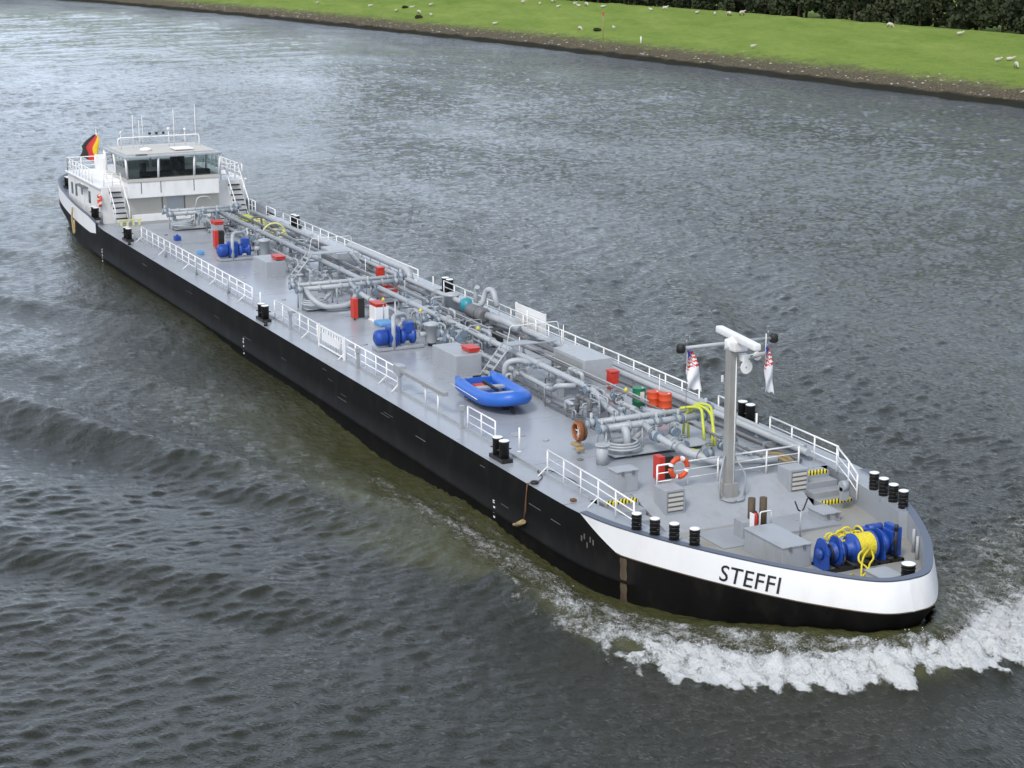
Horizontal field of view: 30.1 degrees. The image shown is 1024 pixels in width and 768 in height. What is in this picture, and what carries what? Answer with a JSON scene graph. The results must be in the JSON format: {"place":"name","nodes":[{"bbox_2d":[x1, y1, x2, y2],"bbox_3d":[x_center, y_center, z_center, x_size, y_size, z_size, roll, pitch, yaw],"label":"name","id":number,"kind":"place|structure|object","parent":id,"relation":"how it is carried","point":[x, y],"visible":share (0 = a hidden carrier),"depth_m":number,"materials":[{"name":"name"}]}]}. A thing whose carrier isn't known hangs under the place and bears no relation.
{"place":"outdoors","nodes":[
{"label":"outdoors","id":0,"kind":"place"},
{"bbox_2d":[489,328,502,347],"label":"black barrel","id":1,"kind":"object","parent":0,"point":[498,338],"visible":0.45,"depth_m":94.23,"materials":[{"name":"black metal"}]},
{"bbox_2d":[0,0,1023,767],"bbox_3d":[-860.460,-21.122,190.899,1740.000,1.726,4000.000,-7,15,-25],"label":"river","id":2,"kind":"structure","parent":0,"point":[216,550],"depth_m":93.75,"materials":[{"name":"liquid"}]},
{"bbox_2d":[58,106,938,631],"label":"tanker ship","id":3,"kind":"object","parent":2,"relation":"on","point":[696,542],"visible":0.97,"depth_m":79.74,"materials":[{"name":"metal"}]},
{"bbox_2d":[71,207,75,233],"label":"stern line","id":4,"kind":"object","parent":3,"relation":"hanging from","point":[73,226],"visible":1,"depth_m":137.63,"materials":[{"name":"beige fabric"}]},
{"bbox_2d":[80,134,98,161],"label":"ensign","id":5,"kind":"object","parent":3,"relation":"attached to","point":[90,146],"visible":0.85,"depth_m":152.35,"materials":[{"name":"multicoloured fabric"}]},
{"bbox_2d":[97,194,101,206],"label":"lifebuoy","id":6,"kind":"object","parent":3,"relation":"hanging from","point":[99,197],"visible":1,"depth_m":133.11,"materials":[{"name":"orange plastic"}]},
{"bbox_2d":[119,219,141,226],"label":"yellow stand","id":7,"kind":"object","parent":3,"relation":"on","point":[127,222],"visible":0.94,"depth_m":131.04,"materials":[{"name":"yellow metal"}]},
{"bbox_2d":[173,234,180,240],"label":"blue canister","id":8,"kind":"object","parent":3,"relation":"on","point":[176,237],"visible":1,"depth_m":125.18,"materials":[{"name":"paint"}]},
{"bbox_2d":[197,250,203,254],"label":"blue can","id":9,"kind":"object","parent":3,"relation":"on","point":[200,252],"visible":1,"depth_m":119.96,"materials":[{"name":"blue plastic"}]},
{"bbox_2d":[210,219,223,224],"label":"plastic crate","id":10,"kind":"object","parent":3,"relation":"on","point":[217,222],"visible":1,"depth_m":126.82,"materials":[{"name":"red paint"}]},
{"bbox_2d":[212,230,223,247],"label":"extinguisher cabinet","id":11,"kind":"object","parent":3,"relation":"on","point":[218,237],"visible":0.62,"depth_m":122.06,"materials":[{"name":"red metal"}]},
{"bbox_2d":[253,218,267,225],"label":"hose coil","id":12,"kind":"object","parent":3,"relation":"on","point":[259,221],"visible":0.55,"depth_m":129.49,"materials":[{"name":"yellow rubber"}]},
{"bbox_2d":[262,222,287,236],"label":"hose coil","id":13,"kind":"object","parent":3,"relation":"on","point":[283,230],"visible":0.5,"depth_m":124.87,"materials":[{"name":"yellow rubber"}]},
{"bbox_2d":[270,253,285,259],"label":"plastic crate","id":14,"kind":"object","parent":3,"relation":"on","point":[279,256],"visible":1,"depth_m":112.93,"materials":[{"name":"red paint"}]},
{"bbox_2d":[291,239,307,245],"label":"grey hose","id":15,"kind":"object","parent":3,"relation":"on","point":[304,241],"visible":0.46,"depth_m":121.72,"materials":[{"name":"rubber"}]},
{"bbox_2d":[317,323,345,360],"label":"boarding ladder","id":16,"kind":"object","parent":3,"relation":"on","point":[329,340],"visible":1,"depth_m":93.02,"materials":[{"name":"white metal"}]},
{"bbox_2d":[350,297,364,319],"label":"extinguisher cabinet","id":17,"kind":"object","parent":3,"relation":"on","point":[357,307],"visible":1,"depth_m":100.58,"materials":[{"name":"red metal"}]},
{"bbox_2d":[368,300,386,307],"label":"plastic crate","id":18,"kind":"object","parent":3,"relation":"on","point":[376,303],"visible":1,"depth_m":100.24,"materials":[{"name":"red paint"}]},
{"bbox_2d":[375,266,384,275],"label":"red bin","id":19,"kind":"object","parent":3,"relation":"on","point":[380,270],"visible":0.67,"depth_m":110.48,"materials":[{"name":"paint"}]},
{"bbox_2d":[374,319,390,326],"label":"folded cover","id":20,"kind":"object","parent":3,"relation":"on","point":[382,322],"visible":0.76,"depth_m":99.31,"materials":[{"name":"blue fabric"}]},
{"bbox_2d":[380,284,397,292],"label":"plastic crate","id":21,"kind":"object","parent":3,"relation":"on","point":[386,286],"visible":0.16,"depth_m":107.98,"materials":[{"name":"red paint"}]},
{"bbox_2d":[460,343,480,352],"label":"plastic crate","id":22,"kind":"object","parent":3,"relation":"on","point":[470,348],"visible":1,"depth_m":88.95,"materials":[{"name":"red paint"}]},
{"bbox_2d":[451,370,531,413],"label":"dinghy","id":23,"kind":"object","parent":3,"relation":"on","point":[502,391],"visible":1,"depth_m":83.07,"materials":[{"name":"blue rubber"}]},
{"bbox_2d":[523,480,538,519],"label":"fender line","id":24,"kind":"object","parent":3,"relation":"attached to","point":[534,482],"visible":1,"depth_m":71.91,"materials":[{"name":"brown fabric"}]},
{"bbox_2d":[512,519,525,526],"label":"rope fender","id":25,"kind":"object","parent":24,"relation":"hanging from","point":[519,523],"visible":1,"depth_m":72.32,"materials":[{"name":"brown fabric"}]},
{"bbox_2d":[537,470,579,487],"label":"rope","id":26,"kind":"object","parent":3,"relation":"on","point":[555,472],"visible":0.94,"depth_m":72.64,"materials":[{"name":"grey fabric"}]},
{"bbox_2d":[570,420,587,451],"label":"hose reel","id":27,"kind":"object","parent":3,"relation":"on","point":[579,431],"visible":1,"depth_m":75.87,"materials":[{"name":"orange rubber"}]},
{"bbox_2d":[606,369,619,392],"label":"red bin","id":28,"kind":"object","parent":3,"relation":"on","point":[612,376],"visible":0.8,"depth_m":85.28,"materials":[{"name":"paint"}]},
{"bbox_2d":[632,386,645,408],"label":"oil drum","id":29,"kind":"object","parent":3,"relation":"on","point":[640,391],"visible":0.69,"depth_m":82.59,"materials":[{"name":"green paint"}]},
{"bbox_2d":[647,389,660,408],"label":"oil drum","id":30,"kind":"object","parent":3,"relation":"on","point":[652,396],"visible":0.73,"depth_m":81.90,"materials":[{"name":"orange metal"}]},
{"bbox_2d":[653,453,673,481],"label":"extinguisher cabinet","id":31,"kind":"object","parent":3,"relation":"on","point":[658,459],"visible":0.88,"depth_m":71.86,"materials":[{"name":"red metal"}]},
{"bbox_2d":[658,392,671,409],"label":"oil drum","id":32,"kind":"object","parent":3,"relation":"on","point":[665,400],"visible":0.79,"depth_m":81.54,"materials":[{"name":"orange metal"}]},
{"bbox_2d":[668,456,689,479],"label":"lifebuoy","id":33,"kind":"object","parent":3,"relation":"hanging from","point":[673,461],"visible":1,"depth_m":70.99,"materials":[{"name":"orange plastic"}]},
{"bbox_2d":[686,349,701,391],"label":"pennant","id":34,"kind":"object","parent":3,"relation":"attached to","point":[693,373],"visible":1,"depth_m":70.03,"materials":[{"name":"white fabric"}]},
{"bbox_2d":[679,402,716,451],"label":"yellow hose","id":35,"kind":"object","parent":3,"relation":"on","point":[699,405],"visible":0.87,"depth_m":76.58,"materials":[{"name":"yellow rubber"}]},
{"bbox_2d":[754,511,758,525],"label":"fire extinguisher","id":36,"kind":"object","parent":3,"relation":"attached to","point":[756,520],"visible":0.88,"depth_m":67.97,"materials":[{"name":"red paint"}]},
{"bbox_2d":[764,345,773,393],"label":"pennant","id":37,"kind":"object","parent":3,"relation":"attached to","point":[768,370],"visible":1,"depth_m":70.67,"materials":[{"name":"white fabric"}]},
{"bbox_2d":[762,452,793,463],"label":"rope heap","id":38,"kind":"object","parent":3,"relation":"on","point":[787,458],"visible":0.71,"depth_m":74.23,"materials":[{"name":"beige fabric"}]},
{"bbox_2d":[824,525,876,575],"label":"mooring rope","id":39,"kind":"object","parent":3,"relation":"on","point":[868,541],"visible":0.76,"depth_m":65.38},
{"bbox_2d":[556,582,1023,680],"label":"bow spray","id":40,"kind":"object","parent":2,"relation":"on","point":[800,648],"visible":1,"depth_m":60.68,"materials":[{"name":"white liquid"}]},
{"bbox_2d":[63,0,1023,108],"bbox_3d":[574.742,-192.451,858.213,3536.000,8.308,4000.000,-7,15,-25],"label":"river bank","id":41,"kind":"structure","parent":0,"point":[900,55],"depth_m":316.19,"materials":[{"name":"green plant"}]},
{"bbox_2d":[182,3,1023,99],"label":"revetment stones","id":42,"kind":"object","parent":41,"relation":"on","point":[640,53],"visible":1,"depth_m":310.73,"materials":[{"name":"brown stone"}]},
{"bbox_2d":[569,0,1023,34],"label":"woodland","id":43,"kind":"object","parent":41,"relation":"on","point":[973,14],"visible":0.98,"depth_m":325.99,"materials":[{"name":"green plant"}]}
]}

